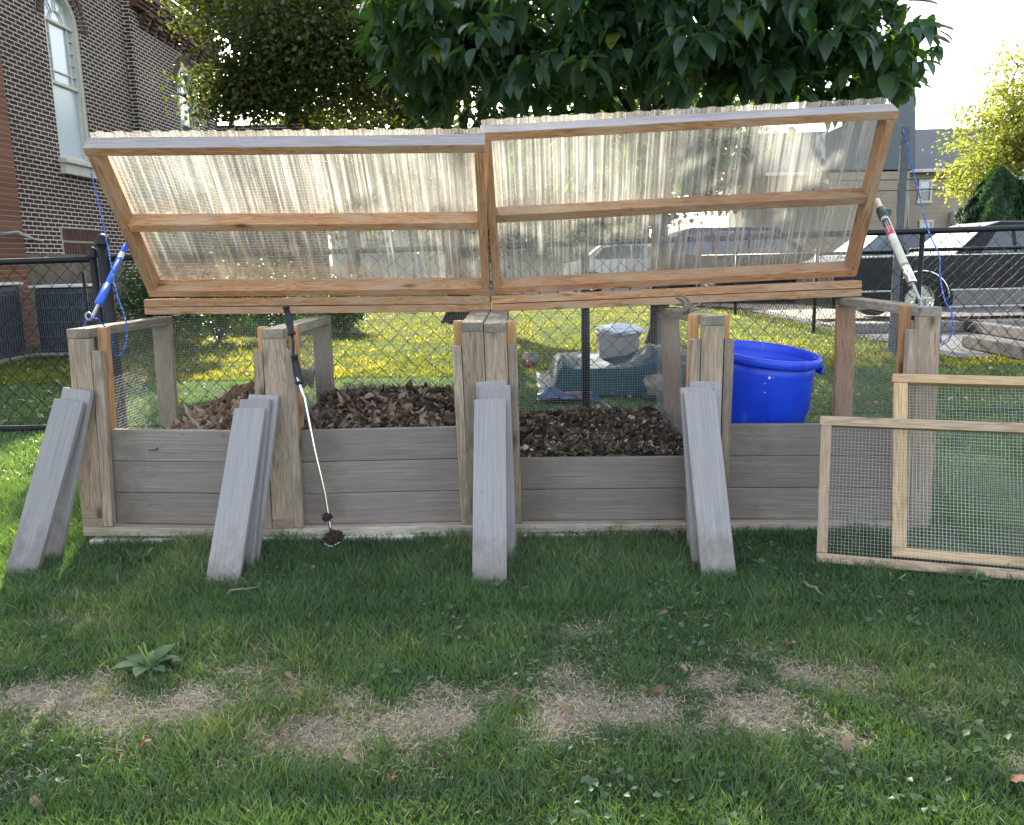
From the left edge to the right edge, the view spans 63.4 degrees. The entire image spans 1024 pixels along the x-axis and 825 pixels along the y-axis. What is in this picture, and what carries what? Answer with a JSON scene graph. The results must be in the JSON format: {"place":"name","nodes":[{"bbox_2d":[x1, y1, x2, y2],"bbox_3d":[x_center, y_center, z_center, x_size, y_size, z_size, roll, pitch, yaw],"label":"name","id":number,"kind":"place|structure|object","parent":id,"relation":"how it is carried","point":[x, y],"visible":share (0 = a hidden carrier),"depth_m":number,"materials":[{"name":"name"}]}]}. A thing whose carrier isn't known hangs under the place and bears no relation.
{"place":"outdoors","nodes":[
{"label":"outdoors","id":0,"kind":"place"},
{"bbox_2d":[326,194,444,277],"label":"house","id":1,"kind":"structure","parent":0,"point":[371,242],"depth_m":49.60,"materials":[{"name":"stone"}]},
{"bbox_2d":[362,230,382,255],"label":"window","id":2,"kind":"structure","parent":1,"relation":"in","point":[371,241],"depth_m":49.41,"materials":[{"name":"white glass"}]},
{"bbox_2d":[0,268,1023,824],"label":"ground","id":3,"kind":"structure","parent":0,"point":[44,696],"depth_m":2.23,"materials":[{"name":"green plant"}]},
{"bbox_2d":[0,282,34,363],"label":"air conditioner","id":4,"kind":"object","parent":3,"relation":"on","point":[13,323],"visible":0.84,"depth_m":10.78,"materials":[{"name":"grey metal"}]},
{"bbox_2d":[29,795,48,813],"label":"fallen leaf","id":5,"kind":"object","parent":3,"relation":"on","point":[34,804],"visible":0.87,"depth_m":1.79,"materials":[{"name":"beige plant"}]},
{"bbox_2d":[5,398,85,575],"bbox_3d":[-1.833,0.299,3.262,0.127,0.720,0.025,7,-14,6],"label":"composite board","id":6,"kind":"object","parent":3,"relation":"on","point":[37,519],"visible":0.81,"depth_m":3.25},
{"bbox_2d":[0,247,104,431],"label":"chain link gate","id":7,"kind":"structure","parent":3,"relation":"on","point":[92,257],"depth_m":5.89,"materials":[{"name":"black metal"}]},
{"bbox_2d":[44,387,93,560],"bbox_3d":[-1.822,0.260,3.359,0.127,0.719,0.025,8,-4,8],"label":"composite board","id":8,"kind":"object","parent":3,"relation":"on","point":[58,537],"visible":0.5,"depth_m":3.34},
{"bbox_2d":[28,283,122,356],"bbox_3d":[-6.054,-1.301,11.521,0.820,0.952,0.820,-1,10,1],"label":"air conditioner","id":9,"kind":"object","parent":3,"relation":"on","point":[46,305],"visible":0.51,"depth_m":11.15,"materials":[{"name":"dark grey painted metal"},{"name":"wire"}]},
{"bbox_2d":[131,547,156,564],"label":"weed","id":10,"kind":"object","parent":3,"relation":"on","point":[135,554],"visible":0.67,"depth_m":3.29,"materials":[{"name":"green plant"}]},
{"bbox_2d":[111,642,182,683],"bbox_3d":[-1.049,0.716,2.386,0.176,0.101,0.202,-1,10,1],"label":"weed","id":11,"kind":"object","parent":3,"relation":"on","point":[151,657],"visible":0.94,"depth_m":2.40,"materials":[{"name":"green plant"}]},
{"bbox_2d":[113,261,208,345],"bbox_3d":[-5.526,-1.762,12.575,1.305,1.536,1.526,9,14,43],"label":"shrub","id":12,"kind":"object","parent":3,"relation":"on","point":[132,296],"visible":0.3,"depth_m":12.29,"materials":[{"name":"green plant"}]},
{"bbox_2d":[0,0,330,348],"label":"church","id":13,"kind":"structure","parent":3,"relation":"on","point":[74,74],"depth_m":14.70,"materials":[{"name":"brown brick"}]},
{"bbox_2d":[44,0,97,179],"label":"window","id":14,"kind":"structure","parent":13,"relation":"in","point":[61,28],"depth_m":14.13,"materials":[{"name":"white"}]},
{"bbox_2d":[177,66,212,194],"bbox_3d":[-7.285,-6.420,18.853,0.280,2.755,1.374,-1,10,1],"label":"window","id":15,"kind":"structure","parent":13,"relation":"in","point":[184,127],"depth_m":18.94,"materials":[{"name":"white glass"}]},
{"bbox_2d":[170,238,254,342],"bbox_3d":[-4.522,-1.881,12.814,1.472,1.613,1.524,-1,10,1],"label":"shrub","id":16,"kind":"object","parent":3,"relation":"on","point":[222,332],"visible":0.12,"depth_m":12.78,"materials":[{"name":"green plant"}]},
{"bbox_2d":[206,408,265,585],"bbox_3d":[-1.058,0.320,3.189,0.127,0.725,0.024,0,-23,3],"label":"composite board","id":17,"kind":"object","parent":3,"relation":"on","point":[231,528],"visible":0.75,"depth_m":3.18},
{"bbox_2d":[227,586,259,594],"bbox_3d":[-0.942,0.622,2.909,0.113,0.019,0.013,-6,12,-26],"label":"stick","id":18,"kind":"object","parent":3,"relation":"on","point":[241,589],"visible":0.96,"depth_m":2.90,"materials":[{"name":"grey wood"}]},
{"bbox_2d":[239,399,271,567],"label":"composite board","id":19,"kind":"object","parent":3,"relation":"on","point":[252,538],"visible":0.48,"depth_m":3.25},
{"bbox_2d":[248,394,279,561],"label":"composite board","id":20,"kind":"object","parent":3,"relation":"on","point":[275,399],"visible":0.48,"depth_m":3.31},
{"bbox_2d":[66,127,490,544],"bbox_3d":[-0.963,-0.385,3.788,1.735,1.743,0.927,-1,10,1],"label":"compost bin","id":21,"kind":"object","parent":3,"relation":"on","point":[393,480],"visible":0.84,"depth_m":3.54,"materials":[{"name":"brown wood"}]},
{"bbox_2d":[83,169,127,356],"bbox_3d":[-1.727,-0.635,3.506,0.132,0.796,0.352,-3,11,-9],"label":"rope","id":22,"kind":"object","parent":21,"relation":"hanging from","point":[113,279],"visible":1,"depth_m":3.58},
{"bbox_2d":[85,243,128,320],"bbox_3d":[-1.767,-0.584,3.636,0.033,0.323,0.578,-3,11,-7],"label":"support pole","id":23,"kind":"object","parent":21,"relation":"on","point":[102,294],"visible":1,"depth_m":3.59,"materials":[{"name":"blue plastic"}]},
{"bbox_2d":[124,363,314,466],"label":"leaf litter","id":24,"kind":"object","parent":21,"relation":"in","point":[217,413],"visible":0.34,"depth_m":3.75,"materials":[{"name":"brown plant"}]},
{"bbox_2d":[300,378,455,429],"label":"leaf litter","id":25,"kind":"object","parent":21,"relation":"in","point":[408,404],"visible":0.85,"depth_m":3.79,"materials":[{"name":"brown plant"}]},
{"bbox_2d":[237,248,323,333],"bbox_3d":[-3.574,-1.871,13.133,1.419,1.466,1.482,-1,10,1],"label":"shrub","id":26,"kind":"object","parent":3,"relation":"on","point":[265,320],"visible":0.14,"depth_m":13.04,"materials":[{"name":"green plant"}]},
{"bbox_2d":[273,723,290,737],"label":"fallen leaf","id":27,"kind":"object","parent":3,"relation":"on","point":[284,726],"visible":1,"depth_m":2.05,"materials":[{"name":"brown plant"}]},
{"bbox_2d":[284,671,294,678],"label":"fallen leaf","id":28,"kind":"object","parent":3,"relation":"on","point":[288,674],"visible":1,"depth_m":2.31,"materials":[{"name":"beige plant"}]},
{"bbox_2d":[282,305,344,546],"bbox_3d":[-0.793,0.061,3.347,0.228,0.984,0.100,8,14,42],"label":"compost turner","id":29,"kind":"object","parent":3,"relation":"on","point":[333,536],"visible":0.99,"depth_m":3.35,"materials":[{"name":"silver metal"}]},
{"bbox_2d":[311,269,372,333],"bbox_3d":[-2.899,-1.818,13.812,1.250,1.125,1.338,-1,10,1],"label":"shrub","id":30,"kind":"object","parent":3,"relation":"on","point":[338,316],"visible":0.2,"depth_m":13.73,"materials":[{"name":"green plant"}]},
{"bbox_2d":[343,752,359,763],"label":"fallen leaf","id":31,"kind":"object","parent":3,"relation":"on","point":[348,755],"visible":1,"depth_m":1.92,"materials":[{"name":"beige plant"}]},
{"bbox_2d":[369,663,400,680],"bbox_3d":[-0.364,0.734,2.321,0.071,0.030,0.095,-10,13,-39],"label":"weed","id":32,"kind":"object","parent":3,"relation":"on","point":[373,675],"visible":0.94,"depth_m":2.32,"materials":[{"name":"green plant"}]},
{"bbox_2d":[387,774,396,782],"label":"fallen leaf","id":33,"kind":"object","parent":3,"relation":"on","point":[390,778],"visible":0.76,"depth_m":1.86,"materials":[{"name":"brown plant"}]},
{"bbox_2d":[140,0,695,323],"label":"shade tree","id":34,"kind":"object","parent":3,"relation":"on","point":[286,58],"visible":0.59,"depth_m":11.31,"materials":[{"name":"green plant"}]},
{"bbox_2d":[251,75,620,277],"bbox_3d":[-3.882,-11.344,39.051,17.654,10.785,10.239,-3,11,-11],"label":"background tree","id":35,"kind":"object","parent":3,"relation":"on","point":[432,180],"visible":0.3,"depth_m":37.64,"materials":[{"name":"green plant"}]},
{"bbox_2d":[472,399,506,583],"bbox_3d":[-0.084,0.295,3.148,0.127,0.752,0.026,-1,-24,2],"label":"composite board","id":36,"kind":"object","parent":3,"relation":"on","point":[489,551],"visible":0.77,"depth_m":3.13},
{"bbox_2d":[475,380,506,398],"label":"composite board","id":37,"kind":"object","parent":3,"relation":"on","point":[491,383],"visible":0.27,"depth_m":3.36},
{"bbox_2d":[81,521,909,550],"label":"crumbled leaf litter","id":38,"kind":"object","parent":3,"relation":"on","point":[603,535],"visible":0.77,"depth_m":3.42,"materials":[{"name":"brown plant"}]},
{"bbox_2d":[479,389,514,562],"bbox_3d":[-0.059,0.252,3.276,0.127,0.691,0.025,-2,-8,4],"label":"composite board","id":39,"kind":"object","parent":3,"relation":"on","point":[496,394],"visible":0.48,"depth_m":3.27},
{"bbox_2d":[479,385,516,554],"bbox_3d":[-0.056,0.239,3.310,0.127,0.700,0.025,-3,-7,4],"label":"composite board","id":40,"kind":"object","parent":3,"relation":"on","point":[498,387],"visible":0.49,"depth_m":3.32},
{"bbox_2d":[0,461,1023,824],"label":"grass","id":41,"kind":"structure","parent":3,"relation":"on","point":[112,631],"depth_m":2.21,"materials":[{"name":"green plant"}]},
{"bbox_2d":[0,452,1023,618],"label":"long grass","id":42,"kind":"structure","parent":3,"relation":"on","point":[340,555],"depth_m":3.07,"materials":[{"name":"green plant"}]},
{"bbox_2d":[0,361,1023,484],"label":"lawn grass","id":43,"kind":"structure","parent":3,"relation":"on","point":[10,463],"depth_m":6.51,"materials":[{"name":"green plant"}]},
{"bbox_2d":[0,303,1023,424],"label":"lawn leaf litter","id":44,"kind":"object","parent":3,"relation":"on","point":[580,396],"visible":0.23,"depth_m":8.36,"materials":[{"name":"plant"}]},
{"bbox_2d":[506,690,517,703],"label":"fallen leaf","id":45,"kind":"object","parent":3,"relation":"on","point":[513,694],"visible":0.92,"depth_m":2.18,"materials":[{"name":"brown plant"}]},
{"bbox_2d":[0,417,1023,824],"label":"clover","id":46,"kind":"object","parent":3,"relation":"on","point":[588,779],"visible":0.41,"depth_m":2.00,"materials":[{"name":"green plant"}]},
{"bbox_2d":[520,352,538,365],"bbox_3d":[0.158,-0.483,7.476,0.173,0.136,0.135,-1,10,1],"label":"litter bag","id":47,"kind":"object","parent":3,"relation":"on","point":[534,363],"visible":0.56,"depth_m":7.43,"materials":[{"name":"grey plastic"}]},
{"bbox_2d":[525,360,531,367],"bbox_3d":[0.143,-0.429,7.364,0.065,0.069,0.068,-1,10,1],"label":"wrapper","id":48,"kind":"object","parent":47,"relation":"on","point":[528,364],"visible":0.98,"depth_m":7.34,"materials":[{"name":"red"}]},
{"bbox_2d":[94,224,1023,428],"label":"chain link fence","id":49,"kind":"object","parent":3,"relation":"on","point":[109,309],"visible":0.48,"depth_m":5.84,"materials":[{"name":"black metal"}]},
{"bbox_2d":[537,386,601,401],"bbox_3d":[0.465,-0.159,6.767,0.527,0.114,0.309,-1,10,1],"label":"ground tarp","id":50,"kind":"object","parent":3,"relation":"on","point":[559,392],"visible":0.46,"depth_m":6.71,"materials":[{"name":"plastic"}]},
{"bbox_2d":[564,391,591,399],"bbox_3d":[0.537,-0.141,6.782,0.225,0.055,0.090,-2,10,1],"label":"loose brick","id":51,"kind":"object","parent":3,"relation":"on","point":[570,393],"visible":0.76,"depth_m":6.74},
{"bbox_2d":[536,344,686,395],"bbox_3d":[1.256,-0.467,7.670,2.070,0.377,1.617,-1,10,1],"label":"tarp","id":52,"kind":"object","parent":3,"relation":"on","point":[630,368],"visible":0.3,"depth_m":6.98,"materials":[{"name":"plastic"}]},
{"bbox_2d":[596,331,639,357],"bbox_3d":[1.016,-0.560,7.980,0.383,0.470,0.310,-1,10,1],"label":"storage tub","id":53,"kind":"object","parent":3,"relation":"on","point":[604,343],"visible":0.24,"depth_m":7.81,"materials":[{"name":"beige plastic"}]},
{"bbox_2d":[595,323,644,336],"bbox_3d":[1.031,-0.787,7.914,0.479,0.134,0.414,-1,10,1],"label":"plastic bag","id":54,"kind":"object","parent":53,"relation":"on","point":[619,328],"visible":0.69,"depth_m":7.79,"materials":[{"name":"white plastic"}]},
{"bbox_2d":[641,393,657,398],"bbox_3d":[1.598,-0.145,6.807,1.056,0.029,0.253,-1,10,1],"label":"ground tarp","id":55,"kind":"object","parent":3,"relation":"on","point":[643,394],"visible":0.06,"depth_m":6.83,"materials":[{"name":"blue plastic"}]},
{"bbox_2d":[348,0,956,344],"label":"broadleaf tree","id":56,"kind":"object","parent":3,"relation":"on","point":[721,53],"visible":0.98,"depth_m":8.57,"materials":[{"name":"green plant"}]},
{"bbox_2d":[643,374,662,398],"bbox_3d":[1.215,-0.210,6.826,0.276,0.224,0.194,-1,10,1],"label":"rock","id":57,"kind":"object","parent":3,"relation":"on","point":[649,387],"visible":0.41,"depth_m":6.78,"materials":[{"name":"grey stone"}]},
{"bbox_2d":[532,82,775,238],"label":"background tree","id":58,"kind":"object","parent":3,"relation":"on","point":[721,181],"visible":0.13,"depth_m":40.65,"materials":[{"name":"green plant"}]},
{"bbox_2d":[648,684,665,693],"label":"fallen leaf","id":59,"kind":"object","parent":3,"relation":"on","point":[660,687],"visible":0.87,"depth_m":2.20,"materials":[{"name":"brown plant"}]},
{"bbox_2d":[656,609,667,616],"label":"fallen leaf","id":60,"kind":"object","parent":3,"relation":"on","point":[663,611],"visible":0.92,"depth_m":2.67,"materials":[{"name":"brown plant"}]},
{"bbox_2d":[680,663,687,670],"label":"fallen leaf","id":61,"kind":"object","parent":3,"relation":"on","point":[684,666],"visible":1,"depth_m":2.31,"materials":[{"name":"beige plant"}]},
{"bbox_2d":[680,387,711,565],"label":"composite board","id":62,"kind":"object","parent":3,"relation":"on","point":[694,552],"visible":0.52,"depth_m":3.21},
{"bbox_2d":[686,381,720,549],"bbox_3d":[0.771,0.219,3.332,0.127,0.692,0.025,2,-5,2],"label":"composite board","id":63,"kind":"object","parent":3,"relation":"on","point":[716,386],"visible":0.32,"depth_m":3.35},
{"bbox_2d":[683,391,735,576],"bbox_3d":[0.750,0.268,3.160,0.127,0.750,0.025,-1,-22,2],"label":"composite board","id":64,"kind":"object","parent":3,"relation":"on","point":[713,524],"visible":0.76,"depth_m":3.15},
{"bbox_2d":[480,98,941,539],"bbox_3d":[0.805,-0.448,3.765,1.857,1.847,0.948,-1,10,1],"label":"compost bin","id":65,"kind":"object","parent":3,"relation":"on","point":[772,473],"visible":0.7,"depth_m":3.63,"materials":[{"name":"brown wood"}]},
{"bbox_2d":[519,400,683,456],"bbox_3d":[0.378,0.089,3.880,0.830,0.172,0.832,-1,10,1],"label":"compost","id":66,"kind":"object","parent":65,"relation":"in","point":[635,431],"visible":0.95,"depth_m":3.78,"materials":[{"name":"brown soil"}]},
{"bbox_2d":[520,444,528,449],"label":"fallen leaf","id":67,"kind":"object","parent":66,"relation":"on","point":[525,447],"visible":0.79,"depth_m":3.53,"materials":[{"name":"beige plant"}]},
{"bbox_2d":[675,293,710,314],"bbox_3d":[0.747,-0.453,3.442,0.138,0.094,0.112,-1,10,1],"label":"dead twig","id":68,"kind":"object","parent":65,"relation":"on","point":[687,309],"visible":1,"depth_m":3.44,"materials":[{"name":"grey wood"}]},
{"bbox_2d":[875,198,926,306],"bbox_3d":[1.693,-0.717,3.622,0.062,0.473,0.672,0,11,7],"label":"support pole","id":69,"kind":"object","parent":65,"relation":"on","point":[883,212],"visible":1,"depth_m":3.61,"materials":[{"name":"white painted metal"},{"name":"green plastic"}]},
{"bbox_2d":[902,128,953,344],"bbox_3d":[1.779,-0.760,3.499,0.136,0.908,0.427,-1,10,1],"label":"rope","id":70,"kind":"object","parent":65,"relation":"hanging from","point":[941,343],"visible":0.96,"depth_m":3.58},
{"bbox_2d":[750,557,777,569],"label":"weed","id":71,"kind":"object","parent":3,"relation":"on","point":[759,560],"visible":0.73,"depth_m":3.08,"materials":[{"name":"green plant"}]},
{"bbox_2d":[731,340,823,422],"bbox_3d":[1.149,0.057,3.795,0.526,0.748,0.487,-1,10,1],"label":"trash can","id":72,"kind":"object","parent":3,"relation":"on","point":[772,382],"visible":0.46,"depth_m":3.59,"materials":[{"name":"blue plastic"}]},
{"bbox_2d":[692,246,906,350],"bbox_3d":[4.338,-2.391,15.714,0.065,1.315,12.965,-1,10,0],"label":"chain link fence","id":73,"kind":"object","parent":3,"relation":"on","point":[814,301],"visible":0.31,"depth_m":12.04,"materials":[{"name":"metal"}]},
{"bbox_2d":[673,303,948,321],"bbox_3d":[5.992,-2.105,16.948,3.389,0.020,8.562,-4,11,-12],"label":"gravel strip","id":74,"kind":"object","parent":3,"relation":"on","point":[810,308],"visible":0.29,"depth_m":16.51,"materials":[{"name":"grey gravel"}]},
{"bbox_2d":[802,581,821,594],"bbox_3d":[1.026,0.597,2.827,0.022,0.020,0.121,-4,11,-14],"label":"stick","id":75,"kind":"object","parent":3,"relation":"on","point":[814,587],"visible":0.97,"depth_m":2.82,"materials":[{"name":"grey wood"}]},
{"bbox_2d":[839,735,851,756],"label":"fallen leaf","id":76,"kind":"object","parent":3,"relation":"on","point":[846,741],"visible":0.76,"depth_m":1.94,"materials":[{"name":"beige plant"}]},
{"bbox_2d":[810,95,914,251],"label":"gable house","id":77,"kind":"structure","parent":3,"relation":"on","point":[906,115],"depth_m":36.71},
{"bbox_2d":[889,573,906,586],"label":"weed","id":78,"kind":"object","parent":3,"relation":"on","point":[895,581],"visible":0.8,"depth_m":2.88,"materials":[{"name":"green plant"}]},
{"bbox_2d":[888,127,909,353],"bbox_3d":[4.288,-1.873,9.198,0.082,2.468,0.042,-1,10,1],"label":"metal pole","id":79,"kind":"object","parent":3,"relation":"on","point":[901,187],"visible":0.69,"depth_m":9.13,"materials":[{"name":"grey metal"}]},
{"bbox_2d":[816,416,1023,580],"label":"screen frame","id":80,"kind":"object","parent":3,"relation":"on","point":[827,423],"visible":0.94,"depth_m":3.07,"materials":[{"name":"grey light untreated wood"}]},
{"bbox_2d":[891,374,1023,567],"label":"screen frame","id":81,"kind":"object","parent":3,"relation":"on","point":[901,383],"visible":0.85,"depth_m":3.15,"materials":[{"name":"grey light untreated wood"}]},
{"bbox_2d":[955,569,992,588],"bbox_3d":[1.597,0.569,2.885,0.121,0.058,0.118,-1,10,1],"label":"weed","id":82,"kind":"object","parent":3,"relation":"on","point":[975,575],"visible":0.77,"depth_m":2.88,"materials":[{"name":"green plant"}]},
{"bbox_2d":[1005,774,1023,782],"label":"fallen leaf","id":83,"kind":"object","parent":3,"relation":"on","point":[1016,778],"visible":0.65,"depth_m":1.80,"materials":[{"name":"beige plant"}]},
{"bbox_2d":[0,530,1023,824],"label":"dry grass","id":84,"kind":"structure","parent":0,"point":[520,728],"depth_m":2.15,"materials":[{"name":"plant"}]},
{"bbox_2d":[0,302,1023,384],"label":"lawn grass","id":85,"kind":"structure","parent":0,"point":[972,360],"depth_m":10.69,"materials":[{"name":"green plant"}]},
{"bbox_2d":[466,190,649,279],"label":"house","id":86,"kind":"structure","parent":0,"point":[533,260],"depth_m":46.52,"materials":[{"name":"stone"}]},
{"bbox_2d":[529,227,549,254],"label":"window","id":87,"kind":"structure","parent":86,"relation":"in","point":[532,252],"depth_m":46.39,"materials":[{"name":"grey glass"}]},
{"bbox_2d":[575,226,592,253],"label":"window","id":88,"kind":"structure","parent":86,"relation":"in","point":[581,236],"depth_m":46.24,"materials":[{"name":"grey glass"}]},
{"bbox_2d":[615,225,626,238],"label":"window","id":89,"kind":"structure","parent":86,"relation":"in","point":[623,226],"depth_m":46.18,"materials":[{"name":"white glass"}]},
{"bbox_2d":[172,0,1023,260],"label":"sky","id":90,"kind":"structure","parent":0,"point":[976,23],"materials":[{"name":"white"}]},
{"bbox_2d":[490,286,1023,357],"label":"parking lot","id":91,"kind":"structure","parent":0,"point":[978,313],"depth_m":14.39,"materials":[{"name":"grey asphalt"}]},
{"bbox_2d":[563,244,650,291],"bbox_3d":[3.752,-4.335,24.822,4.500,1.450,1.795,-1,10,1],"label":"parked car","id":92,"kind":"object","parent":91,"relation":"on","point":[606,253],"visible":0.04,"depth_m":24.00,"materials":[{"name":"grey paint"}]},
{"bbox_2d":[668,227,820,287],"bbox_3d":[5.972,-3.686,20.363,4.600,1.700,1.845,-1,10,1],"label":"parked car","id":93,"kind":"object","parent":91,"relation":"on","point":[722,244],"visible":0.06,"depth_m":19.53,"materials":[{"name":"black paint"}]},
{"bbox_2d":[810,234,934,258],"bbox_3d":[8.931,-3.246,18.044,4.500,1.450,1.795,-1,10,1],"label":"parked car","id":94,"kind":"object","parent":91,"relation":"on","point":[878,243],"visible":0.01,"depth_m":17.25,"materials":[{"name":"silver metal"}]},
{"bbox_2d":[796,221,1023,319],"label":"parked car","id":95,"kind":"object","parent":91,"relation":"on","point":[985,240],"visible":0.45,"depth_m":12.88,"materials":[{"name":"black paint"}]},
{"bbox_2d":[831,318,1023,332],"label":"kerb","id":96,"kind":"structure","parent":91,"relation":"on","point":[957,323],"depth_m":11.77,"materials":[{"name":"concrete"}]},
{"bbox_2d":[905,246,1023,350],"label":"chain link fence","id":97,"kind":"object","parent":91,"relation":"on","point":[998,248],"visible":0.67,"depth_m":9.30,"materials":[{"name":"black metal"}]},
{"bbox_2d":[922,38,1023,209],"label":"maple tree","id":98,"kind":"object","parent":91,"relation":"on","point":[989,156],"visible":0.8,"depth_m":27.68,"materials":[{"name":"yellow plant"}]},
{"bbox_2d":[943,317,1023,339],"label":"timber beam","id":99,"kind":"structure","parent":91,"relation":"on","point":[987,326],"depth_m":10.98,"materials":[{"name":"grey wood"}]},
{"bbox_2d":[949,165,1023,226],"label":"evergreen tree","id":100,"kind":"object","parent":91,"relation":"on","point":[998,194],"visible":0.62,"depth_m":24.42,"materials":[{"name":"green plant"}]},
{"bbox_2d":[962,335,1023,359],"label":"timber beam","id":101,"kind":"structure","parent":91,"relation":"on","point":[1013,348],"depth_m":9.03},
{"bbox_2d":[1017,169,1023,208],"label":"evergreen tree","id":102,"kind":"object","parent":91,"relation":"on","point":[1021,180],"visible":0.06,"depth_m":24.63,"materials":[{"name":"green plant"}]},
{"bbox_2d":[723,128,1020,251],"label":"house","id":103,"kind":"structure","parent":0,"point":[937,215],"depth_m":39.20,"materials":[{"name":"painted siding"},{"name":"asphalt shingles"},{"name":"glass"}]},
{"bbox_2d":[916,179,932,203],"bbox_3d":[19.343,-10.369,38.825,0.737,1.123,0.083,-1,10,1],"label":"window","id":104,"kind":"structure","parent":103,"relation":"in","point":[926,195],"depth_m":38.82,"materials":[{"name":"white glass"}]},
{"bbox_2d":[919,220,933,227],"bbox_3d":[19.541,-8.597,39.151,0.752,0.962,0.083,-1,10,1],"label":"window","id":105,"kind":"structure","parent":103,"relation":"in","point":[930,223],"depth_m":39.08,"materials":[{"name":"white glass"}]},
{"bbox_2d":[840,177,975,180],"bbox_3d":[16.304,-9.042,32.032,7.177,0.085,0.038,-1,10,1],"label":"utility wire","id":106,"kind":"object","parent":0,"point":[897,179],"visible":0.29,"depth_m":32.04,"materials":[{"name":"grey"}]},
{"bbox_2d":[878,189,945,190],"bbox_3d":[16.341,-8.649,32.105,7.193,0.086,0.038,-1,10,1],"label":"utility wire","id":107,"kind":"object","parent":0,"point":[912,190],"depth_m":32.11,"materials":[{"name":"grey"}]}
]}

